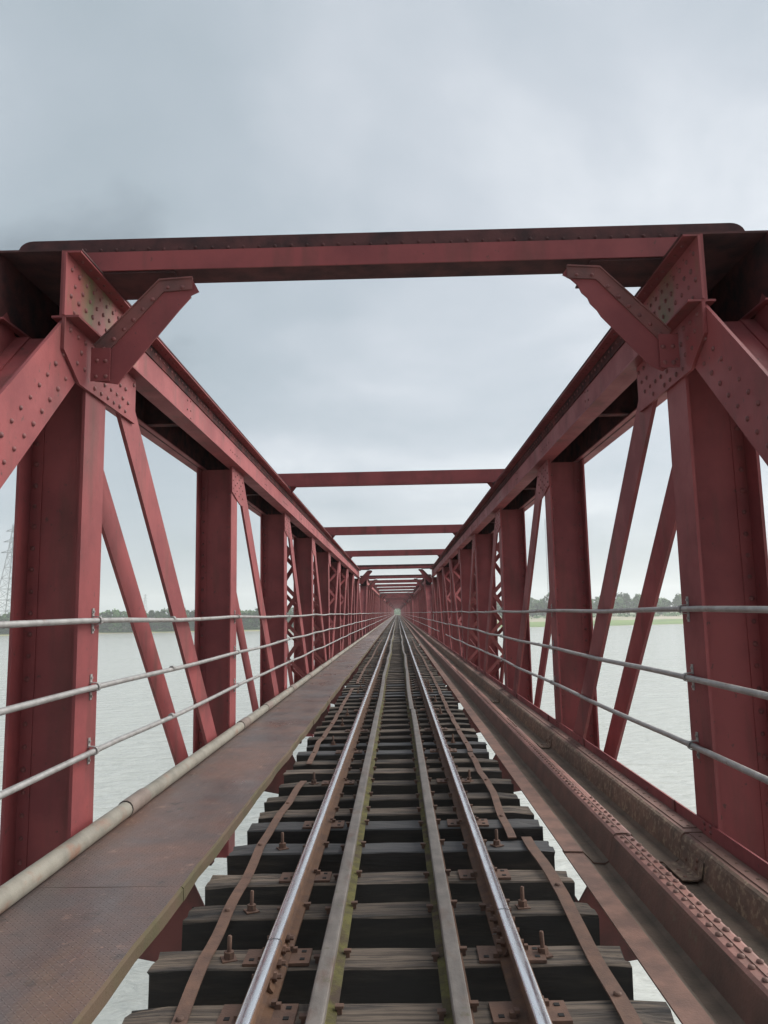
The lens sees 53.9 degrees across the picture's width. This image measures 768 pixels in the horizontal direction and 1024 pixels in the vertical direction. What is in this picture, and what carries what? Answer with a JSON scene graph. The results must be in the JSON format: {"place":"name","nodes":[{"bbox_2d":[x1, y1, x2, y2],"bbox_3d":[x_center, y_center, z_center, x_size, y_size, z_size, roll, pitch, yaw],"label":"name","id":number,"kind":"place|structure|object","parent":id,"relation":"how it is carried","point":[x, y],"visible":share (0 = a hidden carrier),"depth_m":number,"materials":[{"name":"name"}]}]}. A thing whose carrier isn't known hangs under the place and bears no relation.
{"place":"outdoors","nodes":[
{"label":"outdoors","id":0,"kind":"place"},
{"bbox_2d":[0,627,290,635],"bbox_3d":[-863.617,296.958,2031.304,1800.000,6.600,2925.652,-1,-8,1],"label":"bank","id":1,"kind":"structure","parent":0,"point":[151,631],"depth_m":583.50,"materials":[{"name":"green plant"}]},
{"bbox_2d":[0,615,7,633],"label":"broadleaf tree","id":2,"kind":"object","parent":1,"relation":"on","point":[3,617],"visible":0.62,"depth_m":592.67,"materials":[{"name":"green plant"}]},
{"bbox_2d":[0,524,13,614],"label":"transmission tower","id":3,"kind":"structure","parent":1,"relation":"on","point":[9,578],"depth_m":646.32,"materials":[{"name":"grey metal"}]},
{"bbox_2d":[99,615,111,630],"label":"broadleaf tree","id":4,"kind":"object","parent":1,"relation":"on","point":[103,627],"visible":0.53,"depth_m":592.69,"materials":[{"name":"green plant"}]},
{"bbox_2d":[106,608,119,629],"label":"broadleaf tree","id":5,"kind":"object","parent":1,"relation":"on","point":[116,613],"visible":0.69,"depth_m":593.03,"materials":[{"name":"green plant"}]},
{"bbox_2d":[112,614,125,630],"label":"broadleaf tree","id":6,"kind":"object","parent":1,"relation":"on","point":[121,626],"visible":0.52,"depth_m":591.00,"materials":[{"name":"green plant"}]},
{"bbox_2d":[0,625,293,633],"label":"undergrowth","id":7,"kind":"object","parent":1,"relation":"on","point":[115,630],"visible":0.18,"depth_m":590.91,"materials":[{"name":"green plant"}]},
{"bbox_2d":[147,610,155,629],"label":"broadleaf tree","id":8,"kind":"object","parent":1,"relation":"on","point":[151,614],"visible":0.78,"depth_m":594.26,"materials":[{"name":"green plant"}]},
{"bbox_2d":[153,610,161,628],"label":"broadleaf tree","id":9,"kind":"object","parent":1,"relation":"on","point":[158,616],"visible":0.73,"depth_m":591.93,"materials":[{"name":"green plant"}]},
{"bbox_2d":[156,608,167,627],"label":"broadleaf tree","id":10,"kind":"object","parent":1,"relation":"on","point":[163,613],"visible":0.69,"depth_m":594.83,"materials":[{"name":"green plant"}]},
{"bbox_2d":[188,610,194,626],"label":"broadleaf tree","id":11,"kind":"object","parent":1,"relation":"on","point":[192,613],"visible":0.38,"depth_m":593.27,"materials":[{"name":"green plant"}]},
{"bbox_2d":[241,612,249,627],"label":"broadleaf tree","id":12,"kind":"object","parent":1,"relation":"on","point":[244,619],"visible":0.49,"depth_m":590.08,"materials":[{"name":"green plant"}]},
{"bbox_2d":[245,610,256,626],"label":"broadleaf tree","id":13,"kind":"object","parent":1,"relation":"on","point":[249,621],"visible":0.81,"depth_m":591.45,"materials":[{"name":"green plant"}]},
{"bbox_2d":[253,611,259,626],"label":"broadleaf tree","id":14,"kind":"object","parent":1,"relation":"on","point":[256,613],"visible":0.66,"depth_m":592.43,"materials":[{"name":"green plant"}]},
{"bbox_2d":[0,624,696,1023],"bbox_3d":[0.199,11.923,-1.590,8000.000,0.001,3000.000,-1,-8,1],"label":"river water","id":15,"kind":"structure","parent":0,"point":[134,764],"depth_m":83.44,"materials":[{"name":"grey liquid"}]},
{"bbox_2d":[0,223,767,961],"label":"bridge span","id":16,"kind":"object","parent":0,"point":[82,347],"visible":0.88,"depth_m":5.22,"materials":[{"name":"red paint"}]},
{"bbox_2d":[0,608,370,632],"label":"handrail pipe","id":17,"kind":"object","parent":16,"relation":"attached to","point":[35,623],"visible":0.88,"depth_m":5.35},
{"bbox_2d":[0,616,388,799],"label":"handrail pipe","id":18,"kind":"object","parent":16,"relation":"attached to","point":[8,791],"visible":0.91,"depth_m":5.37,"materials":[{"name":"metal"}]},
{"bbox_2d":[0,613,393,715],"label":"handrail pipe","id":19,"kind":"object","parent":16,"relation":"attached to","point":[97,686],"visible":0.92,"depth_m":5.40,"materials":[{"name":"metal"}]},
{"bbox_2d":[0,615,394,1023],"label":"walkway","id":20,"kind":"structure","parent":16,"relation":"attached to","point":[80,932],"depth_m":4.18,"materials":[{"name":"paint"}]},
{"bbox_2d":[0,617,390,913],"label":"conduit pipe","id":21,"kind":"object","parent":20,"relation":"on","point":[19,886],"visible":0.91,"depth_m":5.19,"materials":[{"name":"grey"}]},
{"bbox_2d":[360,574,431,644],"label":"bridge span","id":22,"kind":"object","parent":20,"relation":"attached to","point":[370,596],"visible":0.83,"depth_m":59.26,"materials":[{"name":"red paint"}]},
{"bbox_2d":[380,592,413,627],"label":"bridge span","id":23,"kind":"object","parent":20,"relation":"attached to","point":[388,596],"visible":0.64,"depth_m":109.46,"materials":[{"name":"red paint"}]},
{"bbox_2d":[386,599,407,620],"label":"bridge span","id":24,"kind":"object","parent":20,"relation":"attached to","point":[391,601],"visible":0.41,"depth_m":161.34,"materials":[{"name":"red paint"}]},
{"bbox_2d":[205,865,574,905],"bbox_3d":[0.030,2.275,4.494,2.164,0.278,0.226,-1,-8,1],"label":"sleeper","id":25,"kind":"object","parent":16,"relation":"on","point":[376,887],"visible":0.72,"depth_m":4.41,"materials":[{"name":"brown wood"}]},
{"bbox_2d":[147,930,633,1008],"bbox_3d":[0.022,2.104,3.451,2.165,0.340,0.218,-1,-8,1],"label":"sleeper","id":26,"kind":"object","parent":16,"relation":"on","point":[410,975],"visible":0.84,"depth_m":3.36,"materials":[{"name":"brown wood"}]},
{"bbox_2d":[486,899,552,1023],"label":"running rail","id":27,"kind":"object","parent":26,"relation":"on","point":[526,996],"visible":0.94,"depth_m":3.12,"materials":[{"name":"metal"}]},
{"bbox_2d":[521,837,642,1023],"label":"tie strap","id":28,"kind":"object","parent":26,"relation":"on","point":[623,1006],"visible":1,"depth_m":3.51,"materials":[{"name":"metal"}]},
{"bbox_2d":[181,886,599,950],"bbox_3d":[0.035,2.176,4.006,2.164,0.340,0.212,-1,-8,0],"label":"sleeper","id":29,"kind":"object","parent":16,"relation":"on","point":[385,925],"visible":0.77,"depth_m":3.91,"materials":[{"name":"brown wood"}]},
{"bbox_2d":[227,829,554,874],"bbox_3d":[0.045,2.317,5.069,2.164,0.340,0.218,-1,-7,1],"label":"sleeper","id":30,"kind":"object","parent":16,"relation":"on","point":[281,857],"visible":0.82,"depth_m":4.97,"materials":[{"name":"brown wood"}]},
{"bbox_2d":[264,791,519,811],"bbox_3d":[0.071,2.542,6.462,2.165,0.268,0.228,-1,-8,1],"label":"sleeper","id":31,"kind":"object","parent":16,"relation":"on","point":[303,802],"visible":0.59,"depth_m":6.38,"materials":[{"name":"brown wood"}]},
{"bbox_2d":[283,766,501,783],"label":"sleeper","id":32,"kind":"object","parent":16,"relation":"on","point":[379,774],"visible":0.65,"depth_m":7.46,"materials":[{"name":"brown wood"}]},
{"bbox_2d":[296,746,488,761],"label":"sleeper","id":33,"kind":"object","parent":16,"relation":"on","point":[389,754],"visible":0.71,"depth_m":8.45,"materials":[{"name":"brown wood"}]},
{"bbox_2d":[307,733,477,745],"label":"sleeper","id":34,"kind":"object","parent":16,"relation":"on","point":[382,739],"visible":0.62,"depth_m":9.51,"materials":[{"name":"brown wood"}]},
{"bbox_2d":[316,718,470,731],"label":"sleeper","id":35,"kind":"object","parent":16,"relation":"attached to","point":[342,726],"visible":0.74,"depth_m":10.52,"materials":[{"name":"brown wood"}]},
{"bbox_2d":[329,703,457,710],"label":"sleeper","id":36,"kind":"object","parent":16,"relation":"on","point":[390,707],"visible":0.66,"depth_m":12.63,"materials":[{"name":"brown wood"}]},
{"bbox_2d":[324,707,464,720],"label":"sleeper","id":37,"kind":"object","parent":16,"relation":"on","point":[440,714],"visible":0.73,"depth_m":11.57,"materials":[{"name":"brown wood"}]},
{"bbox_2d":[343,682,445,690],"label":"sleeper","id":38,"kind":"object","parent":16,"relation":"on","point":[395,688],"visible":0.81,"depth_m":15.83,"materials":[{"name":"brown wood"}]},
{"bbox_2d":[341,688,447,695],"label":"sleeper","id":39,"kind":"object","parent":16,"relation":"on","point":[377,690],"visible":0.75,"depth_m":15.27,"materials":[{"name":"brown wood"}]},
{"bbox_2d":[247,816,542,844],"bbox_3d":[0.077,2.413,5.587,2.160,0.278,0.224,-1,-7,1],"label":"sleeper","id":40,"kind":"object","parent":16,"relation":"on","point":[409,831],"visible":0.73,"depth_m":5.51,"materials":[{"name":"brown wood"}]},
{"bbox_2d":[314,726,475,736],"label":"sleeper","id":41,"kind":"object","parent":16,"relation":"on","point":[404,732],"visible":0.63,"depth_m":10.02,"materials":[{"name":"brown wood"}]},
{"bbox_2d":[322,716,468,725],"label":"sleeper","id":42,"kind":"object","parent":16,"relation":"on","point":[398,721],"visible":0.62,"depth_m":11.05,"materials":[{"name":"brown wood"}]},
{"bbox_2d":[306,688,353,763],"bbox_3d":[-0.722,3.136,11.779,0.096,0.035,7.850,-1,-8,1],"label":"tie strap","id":43,"kind":"object","parent":42,"relation":"on","point":[318,743],"visible":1,"depth_m":9.94,"materials":[{"name":"metal"}]},
{"bbox_2d":[328,707,462,714],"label":"sleeper","id":44,"kind":"object","parent":16,"relation":"on","point":[394,711],"visible":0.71,"depth_m":12.08,"materials":[{"name":"brown wood"}]},
{"bbox_2d":[336,696,454,702],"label":"sleeper","id":45,"kind":"object","parent":16,"relation":"on","point":[394,699],"visible":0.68,"depth_m":13.73,"materials":[{"name":"brown wood"}]},
{"bbox_2d":[338,693,452,698],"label":"sleeper","id":46,"kind":"object","parent":16,"relation":"on","point":[391,696],"visible":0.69,"depth_m":14.24,"materials":[{"name":"brown wood"}]},
{"bbox_2d":[347,680,443,685],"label":"sleeper","id":47,"kind":"object","parent":16,"relation":"on","point":[395,683],"visible":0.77,"depth_m":16.87,"materials":[{"name":"brown wood"}]},
{"bbox_2d":[352,673,438,677],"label":"sleeper","id":48,"kind":"object","parent":16,"relation":"on","point":[379,675],"visible":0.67,"depth_m":18.94,"materials":[{"name":"brown wood"}]},
{"bbox_2d":[359,664,431,667],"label":"sleeper","id":49,"kind":"object","parent":16,"relation":"on","point":[396,666],"visible":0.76,"depth_m":22.12,"materials":[{"name":"brown wood"}]},
{"bbox_2d":[412,639,429,670],"bbox_3d":[1.410,5.817,32.194,0.111,0.039,24.600,-1,-8,1],"label":"tie strap","id":50,"kind":"object","parent":49,"relation":"on","point":[425,663],"visible":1,"depth_m":25.67,"materials":[{"name":"metal"}]},
{"bbox_2d":[354,670,436,675],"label":"sleeper","id":51,"kind":"object","parent":16,"relation":"attached to","point":[395,673],"visible":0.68,"depth_m":19.46,"materials":[{"name":"brown wood"}]},
{"bbox_2d":[361,659,429,663],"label":"sleeper","id":52,"kind":"object","parent":16,"relation":"on","point":[395,662],"visible":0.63,"depth_m":23.74,"materials":[{"name":"brown wood"}]},
{"bbox_2d":[360,661,430,666],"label":"sleeper","id":53,"kind":"object","parent":16,"relation":"on","point":[398,665],"visible":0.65,"depth_m":22.67,"materials":[{"name":"brown wood"}]},
{"bbox_2d":[364,658,426,659],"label":"sleeper","id":54,"kind":"object","parent":16,"relation":"on","point":[392,658],"visible":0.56,"depth_m":25.84,"materials":[{"name":"brown wood"}]},
{"bbox_2d":[362,660,428,662],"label":"sleeper","id":55,"kind":"object","parent":16,"relation":"on","point":[394,661],"visible":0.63,"depth_m":24.27,"materials":[{"name":"brown wood"}]},
{"bbox_2d":[363,659,427,661],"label":"sleeper","id":56,"kind":"object","parent":16,"relation":"on","point":[394,659],"visible":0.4,"depth_m":25.31,"materials":[{"name":"brown wood"}]},
{"bbox_2d":[366,655,424,656],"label":"sleeper","id":57,"kind":"object","parent":16,"relation":"on","point":[393,656],"visible":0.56,"depth_m":27.42,"materials":[{"name":"brown wood"}]},
{"bbox_2d":[258,804,533,822],"bbox_3d":[0.090,2.473,5.983,2.165,0.268,0.221,-1,-8,0],"label":"sleeper","id":58,"kind":"object","parent":16,"relation":"on","point":[441,813],"visible":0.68,"depth_m":5.90,"materials":[{"name":"brown wood"}]},
{"bbox_2d":[171,781,306,1023],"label":"tie strap","id":59,"kind":"object","parent":58,"relation":"on","point":[186,1002],"visible":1,"depth_m":3.80,"materials":[{"name":"metal"}]},
{"bbox_2d":[278,769,513,796],"bbox_3d":[0.108,2.575,7.000,2.165,0.340,0.225,-1,-8,0],"label":"sleeper","id":60,"kind":"object","parent":16,"relation":"attached to","point":[440,785],"visible":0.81,"depth_m":6.91,"materials":[{"name":"brown wood"}]},
{"bbox_2d":[293,756,498,769],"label":"sleeper","id":61,"kind":"object","parent":16,"relation":"on","point":[410,763],"visible":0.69,"depth_m":7.94,"materials":[{"name":"brown wood"}]},
{"bbox_2d":[467,752,516,838],"bbox_3d":[0.922,2.431,6.738,0.096,0.037,3.210,-1,-8,1],"label":"tie strap","id":62,"kind":"object","parent":61,"relation":"on","point":[508,828],"visible":1,"depth_m":6.15,"materials":[{"name":"metal"}]},
{"bbox_2d":[334,696,457,706],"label":"sleeper","id":63,"kind":"object","parent":16,"relation":"on","point":[435,702],"visible":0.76,"depth_m":13.17,"materials":[{"name":"brown wood"}]},
{"bbox_2d":[346,679,445,687],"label":"sleeper","id":64,"kind":"object","parent":16,"relation":"on","point":[378,685],"visible":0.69,"depth_m":16.33,"materials":[{"name":"brown wood"}]},
{"bbox_2d":[349,677,442,682],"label":"sleeper","id":65,"kind":"object","parent":16,"relation":"on","point":[413,680],"visible":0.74,"depth_m":17.38,"materials":[{"name":"brown wood"}]},
{"bbox_2d":[365,656,426,658],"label":"sleeper","id":66,"kind":"object","parent":16,"relation":"on","point":[394,657],"visible":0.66,"depth_m":26.38,"materials":[{"name":"brown wood"}]},
{"bbox_2d":[306,734,486,750],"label":"sleeper","id":67,"kind":"object","parent":16,"relation":"on","point":[332,746],"visible":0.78,"depth_m":9.01,"materials":[{"name":"brown wood"}]},
{"bbox_2d":[410,709,474,1023],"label":"guard rail","id":68,"kind":"object","parent":67,"relation":"on","point":[455,994],"visible":0.96,"depth_m":3.75,"materials":[{"name":"metal"}]},
{"bbox_2d":[351,677,441,680],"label":"sleeper","id":69,"kind":"object","parent":16,"relation":"on","point":[396,679],"visible":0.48,"depth_m":17.88,"materials":[{"name":"brown wood"}]},
{"bbox_2d":[361,662,431,665],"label":"sleeper","id":70,"kind":"object","parent":16,"relation":"on","point":[395,664],"visible":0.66,"depth_m":23.21,"materials":[{"name":"brown wood"}]},
{"bbox_2d":[359,664,433,668],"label":"sleeper","id":71,"kind":"object","parent":16,"relation":"attached to","point":[395,667],"visible":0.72,"depth_m":21.55,"materials":[{"name":"brown wood"}]},
{"bbox_2d":[342,687,451,695],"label":"sleeper","id":72,"kind":"object","parent":16,"relation":"attached to","point":[403,693],"visible":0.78,"depth_m":14.76,"materials":[{"name":"brown wood"}]},
{"bbox_2d":[358,668,435,670],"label":"sleeper","id":73,"kind":"object","parent":16,"relation":"on","point":[401,669],"visible":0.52,"depth_m":21.04,"materials":[{"name":"brown wood"}]},
{"bbox_2d":[357,669,436,671],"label":"sleeper","id":74,"kind":"object","parent":16,"relation":"on","point":[393,670],"visible":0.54,"depth_m":20.53,"materials":[{"name":"brown wood"}]},
{"bbox_2d":[355,639,381,683],"bbox_3d":[-0.364,5.630,30.535,0.103,0.038,28.000,-1,-8,1],"label":"tie strap","id":75,"kind":"object","parent":74,"relation":"on","point":[361,674],"visible":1,"depth_m":21.80,"materials":[{"name":"metal"}]},
{"bbox_2d":[364,657,429,661],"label":"sleeper","id":76,"kind":"object","parent":16,"relation":"on","point":[398,660],"visible":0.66,"depth_m":24.75,"materials":[{"name":"brown wood"}]},
{"bbox_2d":[353,676,441,678],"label":"sleeper","id":77,"kind":"object","parent":16,"relation":"on","point":[398,677],"visible":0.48,"depth_m":18.39,"materials":[{"name":"brown wood"}]},
{"bbox_2d":[429,671,472,751],"bbox_3d":[1.067,3.395,13.988,0.087,0.037,11.340,-1,-8,1],"label":"tie strap","id":78,"kind":"object","parent":77,"relation":"on","point":[462,736],"visible":1,"depth_m":10.84,"materials":[{"name":"metal"}]},
{"bbox_2d":[357,671,437,673],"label":"sleeper","id":79,"kind":"object","parent":16,"relation":"on","point":[398,672],"visible":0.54,"depth_m":20.00,"materials":[{"name":"brown wood"}]},
{"bbox_2d":[369,652,425,655],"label":"sleeper","id":80,"kind":"object","parent":16,"relation":"on","point":[397,655],"visible":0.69,"depth_m":27.95,"materials":[{"name":"brown wood"}]},
{"bbox_2d":[122,995,675,1023],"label":"sleeper","id":81,"kind":"object","parent":16,"relation":"on","point":[584,1012],"visible":0.84,"depth_m":2.96,"materials":[{"name":"brown wood"}]},
{"bbox_2d":[235,927,293,1023],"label":"running rail","id":82,"kind":"object","parent":81,"relation":"on","point":[266,983],"visible":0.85,"depth_m":3.06,"materials":[{"name":"metal"}]},
{"bbox_2d":[400,615,767,1023],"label":"trough decking","id":83,"kind":"object","parent":16,"relation":"attached to","point":[682,902],"visible":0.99,"depth_m":4.55,"materials":[{"name":"metal"}]},
{"bbox_2d":[406,614,767,699],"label":"handrail pipe","id":84,"kind":"object","parent":16,"relation":"attached to","point":[730,687],"visible":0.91,"depth_m":5.47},
{"bbox_2d":[433,596,767,621],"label":"handrail pipe","id":85,"kind":"object","parent":16,"relation":"attached to","point":[687,608],"visible":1,"depth_m":5.42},
{"bbox_2d":[445,634,767,784],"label":"handrail pipe","id":86,"kind":"object","parent":16,"relation":"attached to","point":[690,745],"visible":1,"depth_m":5.45,"materials":[{"name":"metal"}]},
{"bbox_2d":[0,0,767,614],"label":"sky","id":87,"kind":"structure","parent":0,"point":[120,119],"materials":[{"name":"grey"}]},
{"bbox_2d":[389,603,404,618],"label":"bridge span","id":88,"kind":"object","parent":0,"point":[392,604],"visible":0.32,"depth_m":213.26,"materials":[{"name":"red paint"}]},
{"bbox_2d":[497,612,682,627],"bbox_3d":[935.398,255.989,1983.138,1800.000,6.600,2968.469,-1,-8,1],"label":"bank","id":89,"kind":"structure","parent":0,"point":[619,620],"depth_m":602.98,"materials":[{"name":"green plant"}]},
{"bbox_2d":[529,601,543,615],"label":"broadleaf tree","id":90,"kind":"object","parent":89,"relation":"on","point":[535,605],"visible":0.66,"depth_m":700.42,"materials":[{"name":"green plant"}]},
{"bbox_2d":[537,598,546,615],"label":"broadleaf tree","id":91,"kind":"object","parent":89,"relation":"on","point":[542,605],"visible":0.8,"depth_m":699.29,"materials":[{"name":"green plant"}]},
{"bbox_2d":[543,593,548,606],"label":"broadleaf tree","id":92,"kind":"object","parent":89,"relation":"on","point":[546,596],"visible":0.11,"depth_m":698.24,"materials":[{"name":"green plant"}]},
{"bbox_2d":[545,519,548,598],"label":"radio mast","id":93,"kind":"object","parent":89,"relation":"on","point":[546,560],"visible":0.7,"depth_m":742.54,"materials":[{"name":"grey metal"}]},
{"bbox_2d":[500,612,682,618],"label":"undergrowth","id":94,"kind":"object","parent":89,"relation":"on","point":[655,615],"visible":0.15,"depth_m":662.62,"materials":[{"name":"green plant"}]},
{"bbox_2d":[593,596,616,613],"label":"broadleaf tree","id":95,"kind":"object","parent":89,"relation":"on","point":[598,602],"visible":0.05,"depth_m":696.23,"materials":[{"name":"green plant"}]},
{"bbox_2d":[613,597,626,614],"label":"broadleaf tree","id":96,"kind":"object","parent":89,"relation":"on","point":[619,601],"visible":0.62,"depth_m":698.80,"materials":[{"name":"green plant"}]},
{"bbox_2d":[622,593,632,614],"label":"broadleaf tree","id":97,"kind":"object","parent":89,"relation":"on","point":[626,600],"visible":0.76,"depth_m":699.90,"materials":[{"name":"green plant"}]},
{"bbox_2d":[630,595,640,613],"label":"broadleaf tree","id":98,"kind":"object","parent":89,"relation":"on","point":[636,599],"visible":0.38,"depth_m":696.29,"materials":[{"name":"green plant"}]},
{"bbox_2d":[655,599,663,614],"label":"broadleaf tree","id":99,"kind":"object","parent":89,"relation":"on","point":[659,603],"visible":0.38,"depth_m":695.57,"materials":[{"name":"green plant"}]},
{"bbox_2d":[672,596,681,605],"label":"broadleaf tree","id":100,"kind":"object","parent":89,"relation":"on","point":[677,600],"visible":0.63,"depth_m":696.39,"materials":[{"name":"green plant"}]},
{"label":"distant sleepers","id":101,"kind":"object","parent":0,"visible":0},
{"bbox_2d":[267,615,396,968],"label":"running rail","id":102,"kind":"object","parent":101,"relation":"on","point":[291,913],"visible":0.97,"depth_m":4.86,"materials":[{"name":"metal"}]},
{"bbox_2d":[305,616,396,1023],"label":"guard rail","id":103,"kind":"object","parent":101,"relation":"on","point":[326,992],"visible":0.94,"depth_m":3.88,"materials":[{"name":"metal"}]},
{"bbox_2d":[398,618,413,716],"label":"guard rail","id":104,"kind":"object","parent":101,"relation":"on","point":[409,702],"visible":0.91,"depth_m":15.88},
{"bbox_2d":[398,615,509,936],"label":"running rail","id":105,"kind":"object","parent":101,"relation":"on","point":[488,884],"visible":0.94,"depth_m":5.27,"materials":[{"name":"metal"}]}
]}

